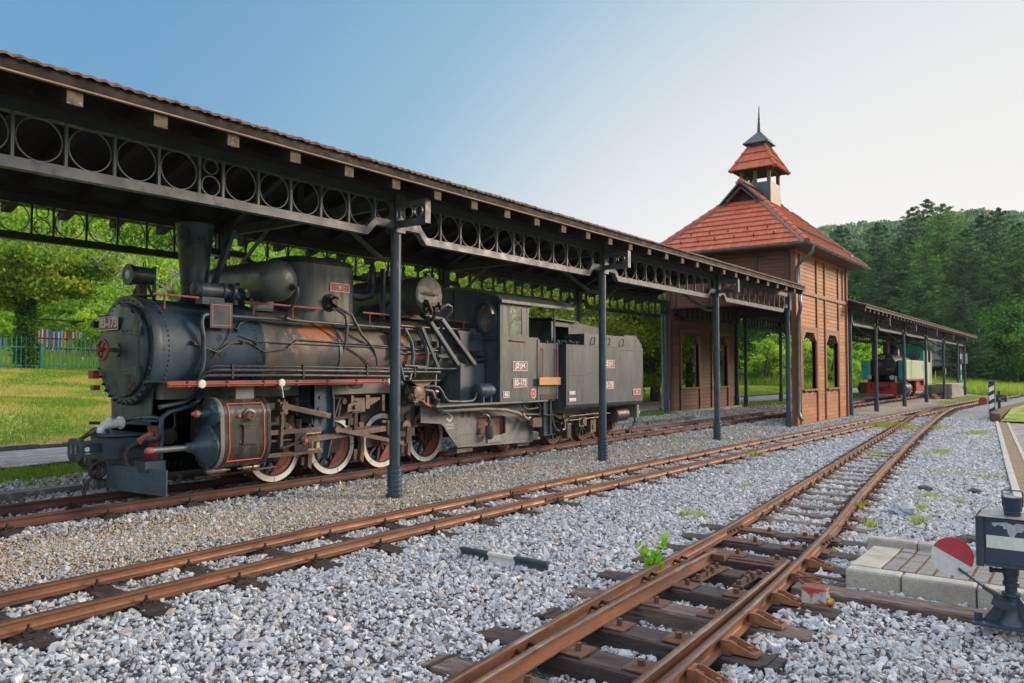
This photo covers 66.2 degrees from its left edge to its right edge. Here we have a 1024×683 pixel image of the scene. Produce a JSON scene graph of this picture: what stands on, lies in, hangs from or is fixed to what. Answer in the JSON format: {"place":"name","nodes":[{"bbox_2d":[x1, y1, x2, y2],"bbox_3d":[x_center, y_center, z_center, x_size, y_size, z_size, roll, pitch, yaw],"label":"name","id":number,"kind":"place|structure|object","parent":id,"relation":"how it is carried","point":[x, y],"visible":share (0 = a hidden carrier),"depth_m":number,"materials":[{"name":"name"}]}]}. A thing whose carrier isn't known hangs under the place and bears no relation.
{"place":"outdoors","nodes":[
{"label":"outdoors","id":0,"kind":"place"},
{"bbox_2d":[0,340,98,369],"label":"meadow grass","id":1,"kind":"structure","parent":0,"point":[55,360],"depth_m":34.66,"materials":[{"name":"green plant"}]},
{"bbox_2d":[0,394,791,466],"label":"path","id":2,"kind":"structure","parent":0,"point":[25,457],"depth_m":13.08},
{"bbox_2d":[0,324,1019,485],"bbox_3d":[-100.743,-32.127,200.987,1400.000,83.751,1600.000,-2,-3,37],"label":"ground","id":3,"kind":"structure","parent":0,"point":[26,419],"depth_m":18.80,"materials":[{"name":"plant"}]},
{"bbox_2d":[0,308,15,341],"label":"shrub","id":4,"kind":"object","parent":3,"relation":"on","point":[6,327],"visible":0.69,"depth_m":37.67,"materials":[{"name":"green plant"}]},
{"bbox_2d":[0,220,29,311],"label":"woodland tree","id":5,"kind":"object","parent":3,"relation":"on","point":[12,227],"visible":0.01,"depth_m":48.21,"materials":[{"name":"green plant"}]},
{"bbox_2d":[0,206,56,232],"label":"woodland tree","id":6,"kind":"object","parent":3,"relation":"on","point":[3,218],"visible":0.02,"depth_m":51.54,"materials":[{"name":"green plant"}]},
{"bbox_2d":[0,305,58,344],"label":"shrub","id":7,"kind":"object","parent":3,"relation":"on","point":[49,327],"visible":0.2,"depth_m":42.89,"materials":[{"name":"green plant"}]},
{"bbox_2d":[0,336,98,368],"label":"green fence","id":8,"kind":"object","parent":3,"relation":"on","point":[41,365],"visible":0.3,"depth_m":30.73,"materials":[{"name":"green metal"}]},
{"bbox_2d":[0,329,100,355],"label":"coloured board fence","id":9,"kind":"object","parent":3,"relation":"on","point":[47,334],"visible":0.2,"depth_m":39.33,"materials":[{"name":"multicoloured wood"}]},
{"bbox_2d":[41,209,61,236],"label":"bare tree","id":10,"kind":"object","parent":3,"relation":"on","point":[59,225],"visible":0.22,"depth_m":49.59,"materials":[{"name":"grey plant"}]},
{"bbox_2d":[0,203,115,250],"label":"woodland tree","id":11,"kind":"object","parent":3,"relation":"on","point":[20,214],"visible":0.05,"depth_m":49.88,"materials":[{"name":"green plant"}]},
{"bbox_2d":[37,318,84,321],"bbox_3d":[-21.612,-0.208,37.535,0.500,1.759,3.011,0,-2,5],"label":"lean to roof","id":12,"kind":"object","parent":3,"relation":"on","point":[59,319],"visible":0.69,"depth_m":37.39,"materials":[{"name":"brown wood"}]},
{"bbox_2d":[0,220,124,368],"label":"maple tree","id":13,"kind":"object","parent":3,"relation":"on","point":[44,273],"visible":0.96,"depth_m":30.15,"materials":[{"name":"green plant"}]},
{"bbox_2d":[33,292,103,331],"bbox_3d":[-25.770,-1.390,45.019,5.440,4.046,4.535,-2,-3,38],"label":"shrub","id":14,"kind":"object","parent":3,"relation":"on","point":[69,309],"visible":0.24,"depth_m":43.64,"materials":[{"name":"green plant"}]},
{"bbox_2d":[53,309,98,331],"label":"shrub","id":15,"kind":"object","parent":3,"relation":"on","point":[62,326],"visible":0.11,"depth_m":42.97,"materials":[{"name":"green plant"}]},
{"bbox_2d":[37,224,134,315],"bbox_3d":[-26.259,-3.361,48.988,8.323,7.478,7.622,1,-2,-24],"label":"woodland tree","id":16,"kind":"object","parent":3,"relation":"on","point":[79,249],"visible":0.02,"depth_m":47.42,"materials":[{"name":"green plant"}]},
{"bbox_2d":[58,298,115,353],"bbox_3d":[-20.570,-0.530,40.005,4.632,3.446,3.862,-1,-2,14],"label":"shrub","id":17,"kind":"object","parent":3,"relation":"on","point":[89,312],"visible":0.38,"depth_m":38.92,"materials":[{"name":"green plant"}]},
{"bbox_2d":[40,215,177,292],"bbox_3d":[-26.609,-5.024,52.721,10.524,9.315,11.146,-2,-3,42],"label":"woodland tree","id":18,"kind":"object","parent":3,"relation":"on","point":[93,225],"visible":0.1,"depth_m":51.30,"materials":[{"name":"green plant"}]},
{"bbox_2d":[57,235,175,314],"bbox_3d":[-24.312,-3.178,48.711,8.555,7.150,8.078,2,-3,-42],"label":"woodland tree","id":19,"kind":"object","parent":3,"relation":"on","point":[103,251],"visible":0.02,"depth_m":47.95,"materials":[{"name":"green plant"}]},
{"bbox_2d":[92,244,179,314],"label":"woodland tree","id":20,"kind":"object","parent":3,"relation":"on","point":[111,292],"visible":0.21,"depth_m":44.20,"materials":[{"name":"green plant"}]},
{"bbox_2d":[68,218,214,263],"bbox_3d":[-25.843,-5.105,54.504,11.664,9.749,11.014,1,-3,-31],"label":"woodland tree","id":21,"kind":"object","parent":3,"relation":"on","point":[153,236],"visible":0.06,"depth_m":52.17,"materials":[{"name":"green plant"}]},
{"bbox_2d":[79,228,211,308],"bbox_3d":[-14.594,-1.440,31.594,4.631,5.636,5.248,0,-2,-8],"label":"tree","id":22,"kind":"object","parent":3,"relation":"on","point":[171,273],"visible":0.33,"depth_m":30.92,"materials":[{"name":"green plant"}]},
{"bbox_2d":[147,288,178,300],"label":"shrub","id":23,"kind":"object","parent":3,"relation":"on","point":[160,296],"visible":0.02,"depth_m":37.56,"materials":[{"name":"green plant"}]},
{"bbox_2d":[168,244,238,299],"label":"woodland tree","id":24,"kind":"object","parent":3,"relation":"on","point":[213,264],"visible":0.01,"depth_m":48.98,"materials":[{"name":"green plant"}]},
{"bbox_2d":[154,232,263,270],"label":"woodland tree","id":25,"kind":"object","parent":3,"relation":"on","point":[235,244],"visible":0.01,"depth_m":53.90,"materials":[{"name":"green plant"}]},
{"bbox_2d":[209,243,298,304],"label":"woodland tree","id":26,"kind":"object","parent":3,"relation":"on","point":[257,255],"visible":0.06,"depth_m":49.34,"materials":[{"name":"green plant"}]},
{"bbox_2d":[230,243,289,264],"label":"woodland tree","id":27,"kind":"object","parent":3,"relation":"on","point":[258,249],"visible":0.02,"depth_m":56.11,"materials":[{"name":"green plant"}]},
{"bbox_2d":[278,247,335,257],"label":"woodland tree","id":28,"kind":"object","parent":3,"relation":"on","point":[294,251],"visible":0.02,"depth_m":52.52,"materials":[{"name":"green plant"}]},
{"bbox_2d":[318,252,430,277],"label":"woodland tree","id":29,"kind":"object","parent":3,"relation":"on","point":[331,255],"visible":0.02,"depth_m":51.33,"materials":[{"name":"green plant"}]},
{"bbox_2d":[325,253,450,287],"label":"lawn tree","id":30,"kind":"object","parent":3,"relation":"on","point":[379,265],"visible":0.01,"depth_m":37.31,"materials":[{"name":"green plant"}]},
{"bbox_2d":[0,392,791,451],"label":"path kerb","id":31,"kind":"structure","parent":3,"relation":"on","point":[25,447],"depth_m":14.09,"materials":[{"name":"concrete"}]},
{"bbox_2d":[0,392,856,469],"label":"path kerb","id":32,"kind":"structure","parent":3,"relation":"on","point":[52,463],"depth_m":11.74,"materials":[{"name":"concrete"}]},
{"bbox_2d":[450,273,564,321],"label":"lawn tree","id":33,"kind":"object","parent":3,"relation":"on","point":[487,284],"visible":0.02,"depth_m":35.71,"materials":[{"name":"green plant"}]},
{"bbox_2d":[0,391,1023,682],"bbox_3d":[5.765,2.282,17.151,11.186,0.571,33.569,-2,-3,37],"label":"ballast stones","id":34,"kind":"object","parent":3,"relation":"on","point":[712,493],"visible":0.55,"depth_m":6.97,"materials":[{"name":"gravel"}]},
{"bbox_2d":[0,416,695,503],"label":"stone edging","id":35,"kind":"object","parent":34,"relation":"on","point":[13,495],"visible":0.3,"depth_m":10.15,"materials":[{"name":"grey stone"}]},
{"bbox_2d":[0,428,776,590],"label":"fine gravel","id":36,"kind":"structure","parent":34,"relation":"on","point":[15,564],"depth_m":8.94,"materials":[{"name":"grey gravel"}]},
{"bbox_2d":[0,50,806,498],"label":"track canopy","id":37,"kind":"object","parent":34,"relation":"on","point":[72,144],"visible":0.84,"depth_m":11.28,"materials":[{"name":"black metal"}]},
{"bbox_2d":[0,392,887,488],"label":"grass strip","id":38,"kind":"object","parent":34,"relation":"on","point":[35,472],"depth_m":11.12,"materials":[{"name":"green plant"}]},
{"bbox_2d":[0,393,923,538],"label":"railway track","id":39,"kind":"structure","parent":34,"relation":"on","point":[73,510],"depth_m":10.74,"materials":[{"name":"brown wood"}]},
{"bbox_2d":[67,221,573,496],"bbox_3d":[-2.366,0.277,12.380,2.440,3.396,8.660,-2,-3,37],"label":"steam locomotive","id":40,"kind":"object","parent":39,"relation":"on","point":[211,374],"visible":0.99,"depth_m":10.56,"materials":[{"name":"blue paint"}]},
{"bbox_2d":[99,303,148,397],"bbox_3d":[-4.694,0.101,9.273,1.130,1.130,0.230,-2,-3,37],"label":"smokebox door","id":41,"kind":"structure","parent":40,"relation":"in","point":[123,372],"depth_m":9.21,"materials":[{"name":"black paint"}]},
{"bbox_2d":[498,318,642,444],"bbox_3d":[1.153,0.848,17.073,2.300,2.611,4.028,-2,-3,37],"label":"tender","id":42,"kind":"object","parent":39,"relation":"on","point":[575,407],"visible":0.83,"depth_m":16.13,"materials":[{"name":"grey paint"}]},
{"bbox_2d":[857,342,932,397],"bbox_3d":[22.468,1.617,45.639,2.520,3.236,9.700,-2,-3,37],"label":"tank locomotive","id":43,"kind":"object","parent":39,"relation":"on","point":[890,378],"visible":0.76,"depth_m":42.83,"materials":[{"name":"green metal"}]},
{"bbox_2d":[873,355,893,373],"bbox_3d":[20.050,1.257,42.418,1.060,1.040,0.175,-2,-3,37],"label":"smokebox door","id":44,"kind":"structure","parent":43,"relation":"in","point":[885,363],"depth_m":42.38,"materials":[{"name":"black metal"}]},
{"bbox_2d":[459,546,549,573],"bbox_3d":[-0.083,2.012,7.221,1.000,0.115,0.104,-2,-3,37],"label":"fouling point rail","id":45,"kind":"object","parent":34,"relation":"on","point":[529,563],"visible":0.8,"depth_m":7.17,"materials":[{"name":"black metal"}]},
{"bbox_2d":[0,394,1023,651],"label":"railway track","id":46,"kind":"structure","parent":34,"relation":"on","point":[26,632],"depth_m":7.70,"materials":[{"name":"metal"}]},
{"bbox_2d":[636,532,667,570],"bbox_3d":[1.230,1.858,6.813,0.234,0.387,0.241,-2,-3,37],"label":"poplar seedling","id":47,"kind":"object","parent":34,"relation":"on","point":[654,557],"visible":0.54,"depth_m":6.80,"materials":[{"name":"green plant"}]},
{"bbox_2d":[420,404,964,682],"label":"railway turnout","id":48,"kind":"object","parent":34,"relation":"on","point":[710,646],"visible":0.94,"depth_m":5.80,"materials":[{"name":"metal"}]},
{"bbox_2d":[796,575,833,607],"bbox_3d":[2.248,1.847,5.831,0.283,0.202,0.117,-2,-3,37],"label":"points box","id":49,"kind":"object","parent":48,"relation":"on","point":[818,595],"visible":1,"depth_m":5.79,"materials":[{"name":"red paint"}]},
{"bbox_2d":[677,395,1023,597],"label":"ballast weeds","id":50,"kind":"object","parent":34,"relation":"on","point":[883,425],"visible":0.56,"depth_m":14.01,"materials":[{"name":"green plant"}]},
{"bbox_2d":[740,299,977,415],"bbox_3d":[21.155,0.836,44.557,5.620,5.314,34.150,-2,-3,37],"label":"track canopy","id":51,"kind":"object","parent":34,"relation":"on","point":[874,323],"visible":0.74,"depth_m":36.74,"materials":[{"name":"black metal"}]},
{"bbox_2d":[791,582,989,626],"bbox_3d":[2.926,2.044,5.902,1.560,0.202,0.240,-2,-3,37],"label":"long timber","id":52,"kind":"object","parent":34,"relation":"on","point":[925,609],"visible":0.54,"depth_m":5.85,"materials":[{"name":"brown wood"}]},
{"bbox_2d":[931,489,1023,632],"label":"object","id":53,"kind":"object","parent":52,"relation":"on","point":[1000,539],"visible":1,"depth_m":5.20,"materials":[{"name":"blue paint"}]},
{"bbox_2d":[890,501,916,515],"bbox_3d":[4.851,2.087,9.744,0.300,0.202,0.329,-2,-3,37],"label":"boulder","id":54,"kind":"object","parent":34,"relation":"on","point":[902,508],"visible":0.79,"depth_m":9.65,"materials":[{"name":"white stone"}]},
{"bbox_2d":[917,485,932,491],"bbox_3d":[6.138,2.182,11.659,0.185,0.102,0.201,1,-2,-28],"label":"dark stone","id":55,"kind":"object","parent":34,"relation":"on","point":[921,487],"visible":0.79,"depth_m":11.60,"materials":[{"name":"grey stone"}]},
{"bbox_2d":[920,384,936,396],"bbox_3d":[27.411,3.201,51.331,0.712,0.790,3.653,-2,-3,37],"label":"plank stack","id":56,"kind":"object","parent":34,"relation":"on","point":[930,391],"visible":0.35,"depth_m":50.04,"materials":[{"name":"wood"}]},
{"bbox_2d":[846,535,1023,609],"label":"paved platform","id":57,"kind":"structure","parent":34,"relation":"on","point":[882,564],"depth_m":6.32,"materials":[{"name":"beige concrete"}]},
{"bbox_2d":[929,393,942,398],"bbox_3d":[26.132,3.345,48.397,0.470,0.240,3.400,-2,-3,37],"label":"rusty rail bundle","id":58,"kind":"object","parent":34,"relation":"on","point":[935,396],"visible":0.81,"depth_m":48.05,"materials":[{"name":"metal"}]},
{"bbox_2d":[930,383,963,397],"bbox_3d":[28.474,3.168,51.376,1.259,0.859,5.601,-2,-3,37],"label":"concrete block","id":59,"kind":"object","parent":34,"relation":"on","point":[952,390],"visible":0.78,"depth_m":49.79,"materials":[{"name":"grey concrete"}]},
{"bbox_2d":[960,350,967,382],"bbox_3d":[36.209,2.256,62.960,0.500,3.360,0.300,0,-2,0],"label":"signal mast","id":60,"kind":"object","parent":34,"relation":"on","point":[961,360],"visible":0.77,"depth_m":62.95,"materials":[{"name":"white metal"}]},
{"bbox_2d":[956,534,975,542],"bbox_3d":[4.720,2.049,8.149,0.196,0.099,0.193,-1,-2,21],"label":"dark stone","id":61,"kind":"object","parent":34,"relation":"on","point":[968,538],"visible":0.68,"depth_m":8.09,"materials":[{"name":"grey stone"}]},
{"bbox_2d":[913,438,1023,520],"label":"sparse weeds","id":62,"kind":"object","parent":34,"relation":"on","point":[980,475],"visible":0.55,"depth_m":12.88,"materials":[{"name":"green plant"}]},
{"bbox_2d":[967,488,984,493],"bbox_3d":[6.695,2.171,11.339,0.200,0.104,0.193,1,-2,-20],"label":"dark stone","id":63,"kind":"object","parent":34,"relation":"on","point":[975,490],"visible":0.71,"depth_m":11.29,"materials":[{"name":"grey stone"}]},
{"bbox_2d":[988,381,995,418],"bbox_3d":[17.682,2.167,28.925,0.280,1.400,0.180,-2,-3,37],"label":"striped post","id":64,"kind":"object","parent":34,"relation":"on","point":[991,388],"visible":0.8,"depth_m":28.88,"materials":[{"name":"white metal"}]},
{"bbox_2d":[978,391,1006,408],"bbox_3d":[21.383,2.634,34.923,1.139,0.880,0.418,-1,-2,25],"label":"railway signal","id":65,"kind":"object","parent":34,"relation":"on","point":[999,398],"visible":0.66,"depth_m":34.77,"materials":[{"name":"blue paint"}]},
{"bbox_2d":[990,402,1023,421],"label":"wall","id":66,"kind":"structure","parent":34,"relation":"on","point":[999,414],"depth_m":29.64,"materials":[{"name":"stone"}]},
{"bbox_2d":[995,421,1023,512],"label":"kerb","id":67,"kind":"structure","parent":34,"relation":"on","point":[1012,480],"depth_m":14.34,"materials":[{"name":"concrete"}]},
{"bbox_2d":[999,422,1023,494],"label":"verge","id":68,"kind":"structure","parent":34,"relation":"on","point":[1017,461],"depth_m":16.40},
{"bbox_2d":[1007,422,1023,460],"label":"kerb","id":69,"kind":"structure","parent":34,"relation":"on","point":[1016,441],"depth_m":19.57,"materials":[{"name":"concrete"}]},
{"bbox_2d":[489,280,665,364],"bbox_3d":[3.039,-1.024,32.760,9.424,7.416,8.996,0,-2,-3],"label":"lawn tree","id":70,"kind":"object","parent":3,"relation":"on","point":[639,332],"visible":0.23,"depth_m":30.64,"materials":[{"name":"green plant"}]},
{"bbox_2d":[584,292,747,401],"bbox_3d":[6.448,-0.973,34.889,8.215,7.345,8.118,0,-2,-9],"label":"lawn tree","id":71,"kind":"object","parent":3,"relation":"on","point":[652,380],"visible":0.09,"depth_m":33.22,"materials":[{"name":"green plant"}]},
{"bbox_2d":[637,318,764,386],"bbox_3d":[8.262,-0.556,37.209,7.795,6.734,7.867,-2,-3,37],"label":"lawn tree","id":72,"kind":"object","parent":3,"relation":"on","point":[688,368],"visible":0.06,"depth_m":36.69,"materials":[{"name":"green plant"}]},
{"bbox_2d":[713,340,768,380],"bbox_3d":[18.496,1.552,63.948,4.832,4.311,5.796,-1,-2,25],"label":"shrub","id":73,"kind":"object","parent":3,"relation":"on","point":[756,372],"visible":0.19,"depth_m":62.13,"materials":[{"name":"green plant"}]},
{"bbox_2d":[740,321,784,353],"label":"edge tree","id":74,"kind":"object","parent":3,"relation":"on","point":[761,334],"visible":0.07,"depth_m":77.82,"materials":[{"name":"green plant"}]},
{"bbox_2d":[659,107,869,426],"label":"timber tower","id":75,"kind":"structure","parent":3,"relation":"on","point":[749,221],"depth_m":26.99,"materials":[{"name":"wood"}]},
{"bbox_2d":[739,337,791,384],"bbox_3d":[20.004,1.628,62.005,4.482,3.999,5.376,-2,-3,38],"label":"shrub","id":76,"kind":"object","parent":3,"relation":"on","point":[756,362],"visible":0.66,"depth_m":61.12,"materials":[{"name":"green plant"}]},
{"bbox_2d":[741,326,811,354],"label":"edge tree","id":77,"kind":"object","parent":3,"relation":"on","point":[807,337],"visible":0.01,"depth_m":79.75,"materials":[{"name":"green plant"}]},
{"bbox_2d":[754,333,811,378],"bbox_3d":[22.329,1.317,64.050,5.409,4.825,6.487,-1,-2,16],"label":"shrub","id":78,"kind":"object","parent":3,"relation":"on","point":[807,347],"visible":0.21,"depth_m":62.89,"materials":[{"name":"green plant"}]},
{"bbox_2d":[791,352,833,381],"bbox_3d":[24.997,1.962,65.929,4.225,3.769,5.067,-1,-2,14],"label":"shrub","id":79,"kind":"object","parent":3,"relation":"on","point":[829,363],"visible":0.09,"depth_m":64.60,"materials":[{"name":"green plant"}]},
{"bbox_2d":[803,346,860,384],"bbox_3d":[25.565,2.023,62.904,4.188,3.736,5.024,1,-3,-34],"label":"shrub","id":80,"kind":"object","parent":3,"relation":"on","point":[830,357],"visible":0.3,"depth_m":62.56,"materials":[{"name":"green plant"}]},
{"bbox_2d":[805,296,859,358],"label":"edge tree","id":81,"kind":"object","parent":3,"relation":"on","point":[832,344],"visible":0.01,"depth_m":80.98,"materials":[{"name":"green plant"}]},
{"bbox_2d":[643,363,1023,395],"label":"meadow grass","id":82,"kind":"structure","parent":3,"relation":"on","point":[976,386],"depth_m":61.66,"materials":[{"name":"green plant"}]},
{"bbox_2d":[829,226,862,280],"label":"pine tree","id":83,"kind":"object","parent":3,"relation":"on","point":[839,232],"visible":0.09,"depth_m":98.18,"materials":[{"name":"green plant"}]},
{"bbox_2d":[828,338,882,380],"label":"shrub","id":84,"kind":"object","parent":3,"relation":"on","point":[858,346],"visible":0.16,"depth_m":65.48,"materials":[{"name":"green plant"}]},
{"bbox_2d":[829,245,896,359],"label":"pine tree","id":85,"kind":"object","parent":3,"relation":"on","point":[855,287],"visible":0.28,"depth_m":83.27,"materials":[{"name":"green plant"}]},
{"bbox_2d":[853,339,884,374],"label":"shrub","id":86,"kind":"object","parent":3,"relation":"on","point":[868,357],"visible":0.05,"depth_m":68.64,"materials":[{"name":"green plant"}]},
{"bbox_2d":[850,223,901,308],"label":"pine tree","id":87,"kind":"object","parent":3,"relation":"on","point":[876,264],"visible":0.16,"depth_m":91.80,"materials":[{"name":"green plant"}]},
{"bbox_2d":[871,239,947,345],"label":"pine tree","id":88,"kind":"object","parent":3,"relation":"on","point":[896,274],"visible":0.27,"depth_m":83.82,"materials":[{"name":"green plant"}]},
{"bbox_2d":[880,207,950,315],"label":"pine tree","id":89,"kind":"object","parent":3,"relation":"on","point":[908,237],"visible":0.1,"depth_m":97.09,"materials":[{"name":"green plant"}]},
{"bbox_2d":[817,207,1023,317],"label":"forest","id":90,"kind":"object","parent":3,"relation":"on","point":[858,232],"visible":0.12,"depth_m":261.58,"materials":[{"name":"green plant"}]},
{"bbox_2d":[888,254,965,369],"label":"pine tree","id":91,"kind":"object","parent":3,"relation":"on","point":[931,294],"visible":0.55,"depth_m":75.48,"materials":[{"name":"green plant"}]},
{"bbox_2d":[904,198,958,274],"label":"pine tree","id":92,"kind":"object","parent":3,"relation":"on","point":[926,206],"visible":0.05,"depth_m":103.29,"materials":[{"name":"green plant"}]},
{"bbox_2d":[921,341,956,379],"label":"grey shed wall","id":93,"kind":"structure","parent":3,"relation":"on","point":[934,355],"depth_m":72.92,"materials":[{"name":"metal"}]},
{"bbox_2d":[904,203,997,322],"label":"pine tree","id":94,"kind":"object","parent":3,"relation":"on","point":[935,241],"visible":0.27,"depth_m":85.58,"materials":[{"name":"green plant"}]},
{"bbox_2d":[931,287,994,380],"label":"pine tree","id":95,"kind":"object","parent":3,"relation":"on","point":[965,312],"visible":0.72,"depth_m":71.47,"materials":[{"name":"green plant"}]},
{"bbox_2d":[933,229,1004,377],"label":"pine tree","id":96,"kind":"object","parent":3,"relation":"on","point":[968,273],"visible":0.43,"depth_m":81.80,"materials":[{"name":"green plant"}]},
{"bbox_2d":[957,215,1004,285],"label":"pine tree","id":97,"kind":"object","parent":3,"relation":"on","point":[981,220],"visible":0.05,"depth_m":99.12,"materials":[{"name":"green plant"}]},
{"bbox_2d":[946,303,1023,379],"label":"edge tree","id":98,"kind":"object","parent":3,"relation":"on","point":[985,315],"visible":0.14,"depth_m":77.85,"materials":[{"name":"green plant"}]},
{"bbox_2d":[967,295,1023,382],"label":"edge tree","id":99,"kind":"object","parent":3,"relation":"on","point":[1013,313],"visible":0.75,"depth_m":75.98,"materials":[{"name":"green plant"}]},
{"bbox_2d":[972,222,1023,381],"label":"pine tree","id":100,"kind":"object","parent":3,"relation":"on","point":[1016,255],"visible":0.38,"depth_m":80.10,"materials":[{"name":"green plant"}]},
{"bbox_2d":[975,207,1023,376],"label":"pine tree","id":101,"kind":"object","parent":3,"relation":"on","point":[994,233],"visible":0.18,"depth_m":92.16,"materials":[{"name":"green plant"}]},
{"bbox_2d":[986,290,1023,377],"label":"edge tree","id":102,"kind":"object","parent":3,"relation":"on","point":[1014,323],"visible":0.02,"depth_m":78.92,"materials":[{"name":"green plant"}]},
{"bbox_2d":[0,0,1023,242],"label":"sky","id":103,"kind":"structure","parent":0,"point":[633,117],"materials":[{"name":"blue"}]},
{"bbox_2d":[1002,405,1023,421],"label":"grass bank","id":104,"kind":"structure","parent":0,"point":[1015,414],"depth_m":29.90,"materials":[{"name":"plant"}]},
{"bbox_2d":[1010,423,1023,450],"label":"pavement","id":105,"kind":"structure","parent":0,"point":[1018,429],"depth_m":23.08,"materials":[{"name":"grey concrete"}]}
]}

